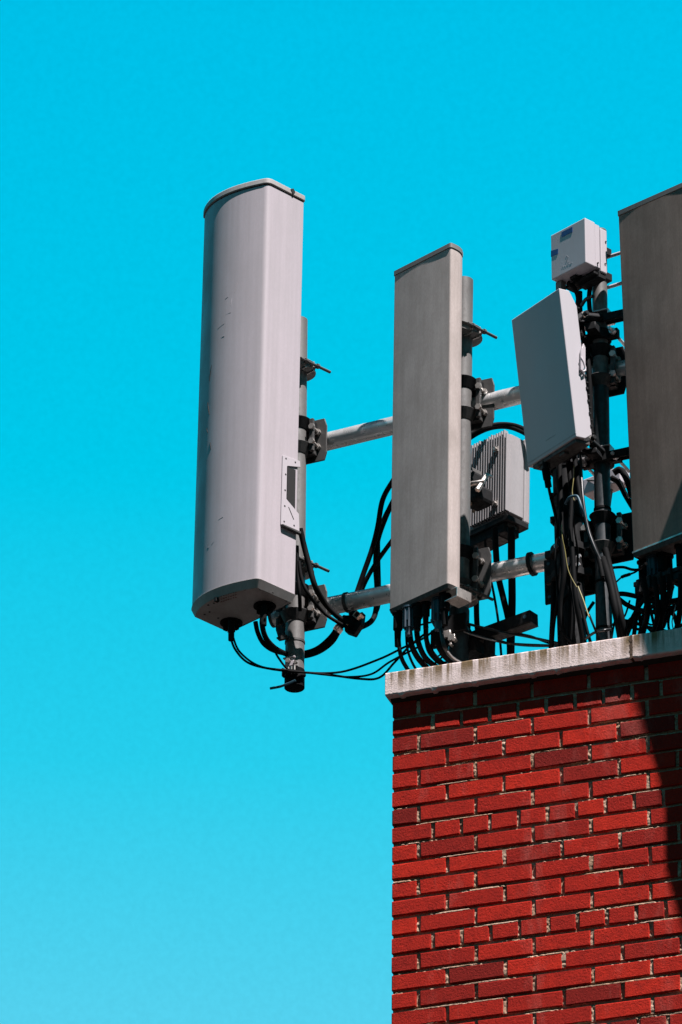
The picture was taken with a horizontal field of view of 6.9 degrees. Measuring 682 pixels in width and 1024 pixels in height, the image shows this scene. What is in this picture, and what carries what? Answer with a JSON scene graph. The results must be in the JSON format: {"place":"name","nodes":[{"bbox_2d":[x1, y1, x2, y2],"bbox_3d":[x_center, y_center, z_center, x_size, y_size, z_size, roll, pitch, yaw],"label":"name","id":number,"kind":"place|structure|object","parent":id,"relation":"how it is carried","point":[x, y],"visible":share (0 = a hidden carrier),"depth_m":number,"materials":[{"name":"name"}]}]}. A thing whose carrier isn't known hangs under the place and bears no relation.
{"place":"outdoors","nodes":[
{"label":"outdoors","id":0,"kind":"place"},
{"bbox_2d":[0,0,681,1023],"label":"sky","id":1,"kind":"structure","parent":0,"point":[185,838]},
{"bbox_3d":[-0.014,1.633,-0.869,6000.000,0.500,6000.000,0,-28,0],"label":"ground","id":2,"kind":"structure","parent":0,"visible":0},
{"bbox_2d":[385,628,681,1023],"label":"brick building","id":3,"kind":"structure","parent":2,"relation":"on","point":[537,837],"depth_m":19.06,"materials":[{"name":"brick"}]},
{"bbox_2d":[525,454,594,645],"bbox_3d":[0.755,0.136,19.722,0.309,0.939,0.171,-19,-33,32],"label":"cable bundle","id":4,"kind":"object","parent":3,"relation":"on","point":[586,576],"visible":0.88,"depth_m":19.67,"materials":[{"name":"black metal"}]},
{"bbox_2d":[549,581,555,647],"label":"cable","id":5,"kind":"object","parent":4,"relation":"attached to","point":[552,608],"visible":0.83,"depth_m":19.57,"materials":[{"name":"black rubber"}]},
{"bbox_2d":[545,464,561,636],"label":"cable","id":6,"kind":"object","parent":4,"relation":"attached to","point":[560,563],"visible":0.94,"depth_m":19.60,"materials":[{"name":"black rubber"}]},
{"bbox_2d":[554,466,559,646],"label":"cable","id":7,"kind":"object","parent":4,"relation":"attached to","point":[555,557],"visible":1,"depth_m":19.60,"materials":[{"name":"black rubber"}]},
{"bbox_2d":[557,463,566,645],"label":"cable","id":8,"kind":"object","parent":4,"relation":"attached to","point":[563,557],"visible":1,"depth_m":19.53,"materials":[{"name":"black rubber"}]},
{"bbox_2d":[557,582,580,644],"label":"cable","id":9,"kind":"object","parent":4,"relation":"attached to","point":[568,639],"visible":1,"depth_m":19.45,"materials":[{"name":"black rubber"}]},
{"bbox_2d":[561,525,576,586],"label":"cable","id":10,"kind":"object","parent":4,"relation":"attached to","point":[565,556],"visible":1,"depth_m":19.49,"materials":[{"name":"yellow rubber"}]},
{"bbox_2d":[565,533,574,641],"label":"cable","id":11,"kind":"object","parent":4,"relation":"attached to","point":[571,594],"visible":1,"depth_m":19.46,"materials":[{"name":"black rubber"}]},
{"bbox_2d":[568,461,572,644],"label":"cable","id":12,"kind":"object","parent":4,"relation":"attached to","point":[569,615],"visible":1,"depth_m":19.47,"materials":[{"name":"black rubber"}]},
{"bbox_2d":[566,460,584,643],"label":"cable","id":13,"kind":"object","parent":4,"relation":"attached to","point":[572,556],"visible":1,"depth_m":19.52,"materials":[{"name":"black rubber"}]},
{"bbox_2d":[572,476,578,633],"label":"cable","id":14,"kind":"object","parent":4,"relation":"attached to","point":[577,550],"visible":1,"depth_m":19.57,"materials":[{"name":"black rubber"}]},
{"bbox_2d":[577,590,591,641],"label":"cable","id":15,"kind":"object","parent":4,"relation":"attached to","point":[584,619],"visible":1,"depth_m":19.48,"materials":[{"name":"black rubber"}]},
{"bbox_2d":[586,601,594,617],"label":"cable","id":16,"kind":"object","parent":4,"relation":"attached to","point":[591,605],"visible":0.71,"depth_m":19.64,"materials":[{"name":"black rubber"}]},
{"bbox_2d":[610,475,631,510],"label":"cable","id":17,"kind":"object","parent":4,"relation":"attached to","point":[614,479],"visible":0.81,"depth_m":19.91,"materials":[{"name":"black rubber"}]},
{"bbox_2d":[619,479,628,497],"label":"cable","id":18,"kind":"object","parent":17,"relation":"attached to","point":[624,488],"visible":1,"depth_m":19.89,"materials":[{"name":"black rubber"}]},
{"bbox_2d":[578,227,633,640],"bbox_3d":[1.007,-0.246,19.784,0.400,1.730,0.227,-12,-31,23],"label":"mounting pole","id":19,"kind":"object","parent":3,"relation":"on","point":[611,530],"visible":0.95,"depth_m":19.74,"materials":[{"name":"black metal"}]},
{"bbox_2d":[268,552,545,627],"bbox_3d":[0.633,0.190,19.856,1.940,0.072,0.072,-12,-30,22],"label":"support tube","id":20,"kind":"object","parent":19,"relation":"attached to","point":[380,595],"visible":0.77,"depth_m":20.03,"materials":[{"name":"metal"}]},
{"bbox_2d":[270,316,330,692],"bbox_3d":[-0.163,-0.039,20.274,0.204,1.501,0.289,-13,-31,23],"label":"mounting pole","id":21,"kind":"object","parent":20,"relation":"attached to","point":[293,624],"visible":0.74,"depth_m":20.14,"materials":[{"name":"metal"}]},
{"bbox_2d":[191,178,304,632],"bbox_3d":[-0.344,-0.386,20.273,0.245,1.698,0.361,25,-37,-37],"label":"panel antenna","id":22,"kind":"object","parent":21,"relation":"attached to","point":[247,517],"visible":0.99,"depth_m":20.16,"materials":[{"name":"grey plastic"}]},
{"bbox_2d":[228,619,233,641],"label":"cable","id":23,"kind":"object","parent":22,"relation":"hanging from","point":[230,629],"visible":1,"depth_m":19.86,"materials":[{"name":"black rubber"}]},
{"bbox_2d":[295,545,301,610],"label":"cable","id":24,"kind":"object","parent":21,"relation":"attached to","point":[298,583],"visible":1,"depth_m":19.98,"materials":[{"name":"black rubber"}]},
{"bbox_2d":[253,615,344,654],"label":"cable","id":25,"kind":"object","parent":21,"relation":"attached to","point":[267,647],"visible":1,"depth_m":19.83,"materials":[{"name":"black rubber"}]},
{"bbox_2d":[233,638,416,677],"bbox_3d":[-0.045,0.491,19.856,0.669,0.186,0.134,-2,-28,5],"label":"cable","id":26,"kind":"object","parent":21,"relation":"attached to","point":[306,672],"visible":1,"depth_m":19.84,"materials":[{"name":"black rubber"}]},
{"bbox_2d":[230,634,422,680],"bbox_3d":[-0.036,0.500,19.853,0.700,0.208,0.144,-3,-28,6],"label":"cable","id":27,"kind":"object","parent":21,"relation":"attached to","point":[335,675],"visible":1,"depth_m":19.83,"materials":[{"name":"black rubber"}]},
{"bbox_2d":[275,629,433,673],"bbox_3d":[0.058,0.500,19.858,0.600,0.106,0.095,-7,-29,14],"label":"cable","id":28,"kind":"object","parent":21,"relation":"attached to","point":[351,669],"visible":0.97,"depth_m":19.84,"materials":[{"name":"black rubber"}]},
{"bbox_2d":[333,592,365,636],"bbox_3d":[0.039,0.358,20.057,0.110,0.191,0.111,-12,-31,23],"label":"cable hanger","id":29,"kind":"object","parent":20,"relation":"hanging from","point":[357,618],"visible":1,"depth_m":20.01,"materials":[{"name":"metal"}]},
{"bbox_2d":[259,614,343,658],"bbox_3d":[-0.187,0.443,19.973,0.403,0.199,0.219,21,-34,-33],"label":"cable","id":30,"kind":"object","parent":29,"relation":"hanging from","point":[322,649],"visible":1,"depth_m":19.96,"materials":[{"name":"black rubber"}]},
{"bbox_2d":[261,604,266,626],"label":"cable","id":31,"kind":"object","parent":30,"relation":"attached to","point":[264,613],"visible":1,"depth_m":19.79,"materials":[{"name":"black rubber"}]},
{"bbox_2d":[297,561,348,628],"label":"cable","id":32,"kind":"object","parent":29,"relation":"attached to","point":[319,608],"visible":1,"depth_m":19.98,"materials":[{"name":"black rubber"}]},
{"bbox_2d":[299,528,353,627],"bbox_3d":[-0.056,0.234,20.030,0.228,0.345,0.047,16,-32,-26],"label":"cable","id":33,"kind":"object","parent":29,"relation":"attached to","point":[331,610],"visible":1,"depth_m":19.99,"materials":[{"name":"black rubber"}]},
{"bbox_2d":[348,478,391,614],"bbox_3d":[0.123,0.141,20.247,0.190,0.629,0.116,1,-28,0],"label":"cable","id":34,"kind":"object","parent":29,"relation":"attached to","point":[375,536],"visible":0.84,"depth_m":20.27,"materials":[{"name":"black rubber"}]},
{"bbox_2d":[362,501,390,629],"bbox_3d":[0.128,0.178,20.236,0.175,0.611,0.095,12,-30,-20],"label":"cable","id":35,"kind":"object","parent":29,"relation":"attached to","point":[370,621],"visible":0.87,"depth_m":20.28,"materials":[{"name":"black rubber"}]},
{"bbox_2d":[353,539,390,613],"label":"cable","id":36,"kind":"object","parent":20,"relation":"attached to","point":[376,562],"visible":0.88,"depth_m":20.25,"materials":[{"name":"black rubber"}]},
{"bbox_2d":[372,510,385,615],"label":"cable","id":37,"kind":"object","parent":20,"relation":"attached to","point":[379,565],"visible":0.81,"depth_m":20.29,"materials":[{"name":"black rubber"}]},
{"bbox_2d":[431,276,496,660],"bbox_3d":[0.426,-0.128,20.018,0.210,1.582,0.261,-12,-30,23],"label":"mounting pole","id":38,"kind":"object","parent":20,"relation":"attached to","point":[475,572],"visible":0.66,"depth_m":19.97,"materials":[{"name":"metal"}]},
{"bbox_2d":[389,243,470,647],"bbox_3d":[0.316,-0.235,19.945,0.098,1.512,0.314,26,-37,-37],"label":"panel antenna","id":39,"kind":"object","parent":38,"relation":"attached to","point":[425,514],"visible":1,"depth_m":19.91,"materials":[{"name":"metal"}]},
{"bbox_2d":[397,638,409,669],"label":"cable","id":40,"kind":"object","parent":39,"relation":"attached to","point":[402,659],"visible":0.88,"depth_m":19.63,"materials":[{"name":"black rubber"}]},
{"bbox_2d":[405,633,416,668],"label":"cable","id":41,"kind":"object","parent":39,"relation":"attached to","point":[409,655],"visible":0.83,"depth_m":19.64,"materials":[{"name":"black rubber"}]},
{"bbox_2d":[407,632,429,667],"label":"cable","id":42,"kind":"object","parent":39,"relation":"attached to","point":[418,658],"visible":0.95,"depth_m":19.64,"materials":[{"name":"black rubber"}]},
{"bbox_2d":[414,630,437,665],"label":"cable","id":43,"kind":"object","parent":39,"relation":"attached to","point":[427,659],"visible":0.86,"depth_m":19.62,"materials":[{"name":"black rubber"}]},
{"bbox_2d":[424,627,441,664],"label":"cable","id":44,"kind":"object","parent":39,"relation":"attached to","point":[429,654],"visible":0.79,"depth_m":19.60,"materials":[{"name":"black rubber"}]},
{"bbox_2d":[423,626,447,664],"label":"cable","id":45,"kind":"object","parent":39,"relation":"hanging from","point":[435,656],"visible":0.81,"depth_m":19.62,"materials":[{"name":"black rubber"}]},
{"bbox_2d":[434,630,454,663],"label":"cable","id":46,"kind":"object","parent":39,"relation":"attached to","point":[444,656],"visible":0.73,"depth_m":19.59,"materials":[{"name":"black rubber"}]},
{"bbox_2d":[439,628,462,662],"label":"cable","id":47,"kind":"object","parent":39,"relation":"attached to","point":[443,643],"visible":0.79,"depth_m":19.53,"materials":[{"name":"black rubber"}]},
{"bbox_2d":[472,545,479,629],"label":"cable","id":48,"kind":"object","parent":38,"relation":"attached to","point":[476,615],"visible":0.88,"depth_m":19.83,"materials":[{"name":"black rubber"}]},
{"bbox_2d":[484,540,501,655],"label":"cable","id":49,"kind":"object","parent":38,"relation":"attached to","point":[495,602],"visible":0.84,"depth_m":19.92,"materials":[{"name":"black rubber"}]},
{"bbox_2d":[470,430,529,550],"bbox_3d":[0.492,-0.097,20.254,0.323,0.435,0.302,26,-37,-36],"label":"finned radio","id":50,"kind":"object","parent":38,"relation":"attached to","point":[500,483],"visible":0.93,"depth_m":20.25,"materials":[{"name":"metal"}]},
{"bbox_2d":[471,422,523,435],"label":"cable","id":51,"kind":"object","parent":50,"relation":"attached to","point":[496,424],"visible":0.48,"depth_m":20.39,"materials":[{"name":"black rubber"}]},
{"bbox_2d":[471,426,524,439],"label":"cable","id":52,"kind":"object","parent":50,"relation":"attached to","point":[518,430],"visible":0.52,"depth_m":20.39,"materials":[{"name":"black rubber"}]},
{"bbox_2d":[492,527,512,654],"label":"cable","id":53,"kind":"object","parent":50,"relation":"hanging from","point":[500,586],"visible":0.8,"depth_m":19.93,"materials":[{"name":"black rubber"}]},
{"bbox_2d":[508,527,515,653],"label":"cable","id":54,"kind":"object","parent":50,"relation":"hanging from","point":[511,581],"visible":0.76,"depth_m":19.93,"materials":[{"name":"black rubber"}]},
{"bbox_2d":[469,610,537,659],"bbox_3d":[0.533,0.446,19.678,0.319,0.127,0.072,-21,-35,32],"label":"angle strut","id":55,"kind":"object","parent":38,"relation":"attached to","point":[480,648],"visible":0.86,"depth_m":19.67,"materials":[{"name":"black metal"}]},
{"bbox_2d":[463,631,495,641],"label":"cable","id":56,"kind":"object","parent":55,"relation":"attached to","point":[479,636],"visible":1,"depth_m":19.65,"materials":[{"name":"black rubber"}]},
{"bbox_2d":[466,631,557,646],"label":"cable","id":57,"kind":"object","parent":38,"relation":"attached to","point":[524,644],"visible":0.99,"depth_m":19.64,"materials":[{"name":"black rubber"}]},
{"bbox_2d":[467,622,557,643],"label":"cable","id":58,"kind":"object","parent":38,"relation":"attached to","point":[508,633],"visible":1,"depth_m":19.65,"materials":[{"name":"black rubber"}]},
{"bbox_2d":[327,360,625,450],"bbox_3d":[0.635,-0.415,20.139,1.954,0.072,0.072,-13,-31,24],"label":"support tube","id":59,"kind":"object","parent":19,"relation":"attached to","point":[382,428],"visible":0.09,"depth_m":20.34,"materials":[{"name":"metal"}]},
{"bbox_2d":[583,469,629,500],"bbox_3d":[0.956,-0.030,20.509,0.170,0.232,0.070,-21,-35,35],"label":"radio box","id":60,"kind":"object","parent":59,"relation":"attached to","point":[588,484],"visible":0.32,"depth_m":20.55,"materials":[{"name":"grey metal"}]},
{"bbox_2d":[512,289,605,470],"bbox_3d":[0.830,-0.441,19.792,0.306,0.626,0.291,12,-29,-34],"label":"active antenna","id":61,"kind":"object","parent":19,"relation":"attached to","point":[551,368],"visible":1,"depth_m":19.69,"materials":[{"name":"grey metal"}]},
{"bbox_2d":[542,459,551,487],"bbox_3d":[0.712,-0.133,19.631,0.028,0.107,0.044,-21,-35,35],"label":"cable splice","id":62,"kind":"object","parent":61,"relation":"hanging from","point":[546,474],"visible":1,"depth_m":19.61,"materials":[{"name":"black rubber"}]},
{"bbox_2d":[551,218,611,292],"bbox_3d":[0.872,-0.877,20.094,0.191,0.232,0.177,23,-36,-37],"label":"radio box","id":63,"kind":"object","parent":19,"relation":"attached to","point":[579,248],"visible":0.96,"depth_m":20.04,"materials":[{"name":"white metal"}]},
{"bbox_2d":[566,281,585,343],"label":"cable","id":64,"kind":"object","parent":63,"relation":"hanging from","point":[577,296],"visible":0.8,"depth_m":20.03,"materials":[{"name":"black rubber"}]},
{"bbox_2d":[572,275,592,380],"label":"cable","id":65,"kind":"object","parent":19,"relation":"attached to","point":[589,302],"visible":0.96,"depth_m":20.03,"materials":[{"name":"black rubber"}]},
{"bbox_2d":[577,586,589,616],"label":"cable","id":66,"kind":"object","parent":19,"relation":"attached to","point":[583,601],"visible":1,"depth_m":19.40,"materials":[{"name":"yellow rubber"}]},
{"bbox_2d":[578,290,593,447],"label":"cable","id":67,"kind":"object","parent":19,"relation":"attached to","point":[588,373],"visible":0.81,"depth_m":19.90,"materials":[{"name":"black rubber"}]},
{"bbox_2d":[580,294,594,306],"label":"cable","id":68,"kind":"object","parent":19,"relation":"attached to","point":[584,300],"visible":1,"depth_m":19.99,"materials":[{"name":"black rubber"}]},
{"bbox_2d":[572,456,604,577],"bbox_3d":[0.847,0.011,19.573,0.127,0.509,0.032,-19,-33,32],"label":"cable","id":69,"kind":"object","parent":19,"relation":"attached to","point":[579,494],"visible":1,"depth_m":19.60,"materials":[{"name":"black rubber"}]},
{"bbox_2d":[579,453,600,558],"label":"cable","id":70,"kind":"object","parent":19,"relation":"attached to","point":[584,507],"visible":1,"depth_m":19.58,"materials":[{"name":"black rubber"}]},
{"bbox_2d":[564,494,584,516],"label":"cable","id":71,"kind":"object","parent":70,"relation":"attached to","point":[579,501],"visible":1,"depth_m":19.56,"materials":[{"name":"black rubber"}]},
{"bbox_2d":[589,614,599,639],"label":"cable","id":72,"kind":"object","parent":19,"relation":"attached to","point":[593,625],"visible":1,"depth_m":19.37,"materials":[{"name":"black rubber"}]},
{"bbox_2d":[584,628,612,639],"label":"cable","id":73,"kind":"object","parent":19,"relation":"attached to","point":[598,631],"visible":1,"depth_m":19.37,"materials":[{"name":"black rubber"}]},
{"bbox_2d":[601,556,620,637],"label":"cable","id":74,"kind":"object","parent":19,"relation":"attached to","point":[611,590],"visible":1,"depth_m":19.42,"materials":[{"name":"black rubber"}]},
{"bbox_2d":[602,547,627,636],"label":"cable","id":75,"kind":"object","parent":19,"relation":"attached to","point":[622,622],"visible":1,"depth_m":19.41,"materials":[{"name":"black rubber"}]},
{"bbox_2d":[611,600,630,638],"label":"cable","id":76,"kind":"object","parent":19,"relation":"attached to","point":[613,622],"visible":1,"depth_m":19.44,"materials":[{"name":"black rubber"}]},
{"bbox_2d":[612,466,630,497],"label":"cable","id":77,"kind":"object","parent":19,"relation":"attached to","point":[622,472],"visible":0.82,"depth_m":19.93,"materials":[{"name":"black rubber"}]},
{"bbox_2d":[617,565,641,581],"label":"cable","id":78,"kind":"object","parent":19,"relation":"attached to","point":[628,574],"visible":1,"depth_m":19.48,"materials":[{"name":"black rubber"}]},
{"bbox_2d":[613,562,646,570],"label":"cable","id":79,"kind":"object","parent":19,"relation":"attached to","point":[629,568],"visible":1,"depth_m":19.50,"materials":[{"name":"black rubber"}]},
{"bbox_2d":[635,603,653,623],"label":"cable","id":80,"kind":"object","parent":19,"relation":"attached to","point":[652,617],"visible":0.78,"depth_m":19.44,"materials":[{"name":"black rubber"}]},
{"bbox_2d":[625,619,665,630],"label":"cable","id":81,"kind":"object","parent":19,"relation":"attached to","point":[640,625],"visible":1,"depth_m":19.43,"materials":[{"name":"black rubber"}]},
{"bbox_2d":[620,597,674,613],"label":"cable","id":82,"kind":"object","parent":19,"relation":"attached to","point":[630,606],"visible":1,"depth_m":19.41,"materials":[{"name":"black rubber"}]},
{"bbox_2d":[619,591,677,603],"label":"cable","id":83,"kind":"object","parent":19,"relation":"attached to","point":[639,597],"visible":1,"depth_m":19.42,"materials":[{"name":"black rubber"}]},
{"bbox_2d":[626,603,675,625],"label":"cable","id":84,"kind":"object","parent":83,"relation":"attached to","point":[652,606],"visible":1,"depth_m":19.36,"materials":[{"name":"black rubber"}]},
{"bbox_2d":[633,566,681,595],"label":"connectors","id":85,"kind":"object","parent":83,"relation":"attached to","point":[675,572],"visible":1,"depth_m":19.35,"materials":[{"name":"black metal"}]},
{"bbox_2d":[626,592,653,634],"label":"cable","id":86,"kind":"object","parent":85,"relation":"attached to","point":[634,613],"visible":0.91,"depth_m":19.43,"materials":[{"name":"black rubber"}]},
{"bbox_2d":[672,600,677,627],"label":"cable","id":87,"kind":"object","parent":85,"relation":"hanging from","point":[674,617],"visible":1,"depth_m":19.28,"materials":[{"name":"black rubber"}]},
{"bbox_2d":[618,183,681,578],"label":"panel antenna","id":88,"kind":"object","parent":19,"relation":"attached to","point":[650,231],"visible":1,"depth_m":19.68,"materials":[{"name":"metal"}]},
{"bbox_2d":[632,585,673,634],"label":"cable","id":89,"kind":"object","parent":88,"relation":"attached to","point":[635,624],"visible":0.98,"depth_m":19.41,"materials":[{"name":"black rubber"}]},
{"bbox_2d":[663,607,676,622],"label":"cable","id":90,"kind":"object","parent":19,"relation":"attached to","point":[665,618],"visible":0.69,"depth_m":19.33,"materials":[{"name":"black rubber"}]},
{"bbox_2d":[639,576,649,633],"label":"cable","id":91,"kind":"object","parent":3,"relation":"on","point":[645,623],"visible":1,"depth_m":19.29,"materials":[{"name":"black rubber"}]},
{"bbox_2d":[650,576,659,631],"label":"cable","id":92,"kind":"object","parent":3,"relation":"on","point":[657,605],"visible":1,"depth_m":19.27,"materials":[{"name":"black rubber"}]},
{"bbox_2d":[638,613,675,629],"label":"cable","id":93,"kind":"object","parent":3,"relation":"on","point":[640,620],"visible":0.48,"depth_m":19.49,"materials":[{"name":"black rubber"}]},
{"bbox_2d":[656,576,666,630],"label":"cable","id":94,"kind":"object","parent":3,"relation":"on","point":[662,584],"visible":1,"depth_m":19.26,"materials":[{"name":"black rubber"}]},
{"bbox_2d":[664,574,671,614],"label":"cable","id":95,"kind":"object","parent":3,"relation":"on","point":[669,585],"visible":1,"depth_m":19.26,"materials":[{"name":"black rubber"}]},
{"bbox_2d":[667,604,676,629],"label":"cable","id":96,"kind":"object","parent":3,"relation":"on","point":[669,616],"visible":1,"depth_m":19.32,"materials":[{"name":"black rubber"}]},
{"bbox_2d":[674,573,681,628],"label":"cable","id":97,"kind":"object","parent":3,"relation":"on","point":[679,614],"visible":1,"depth_m":19.24,"materials":[{"name":"black rubber"}]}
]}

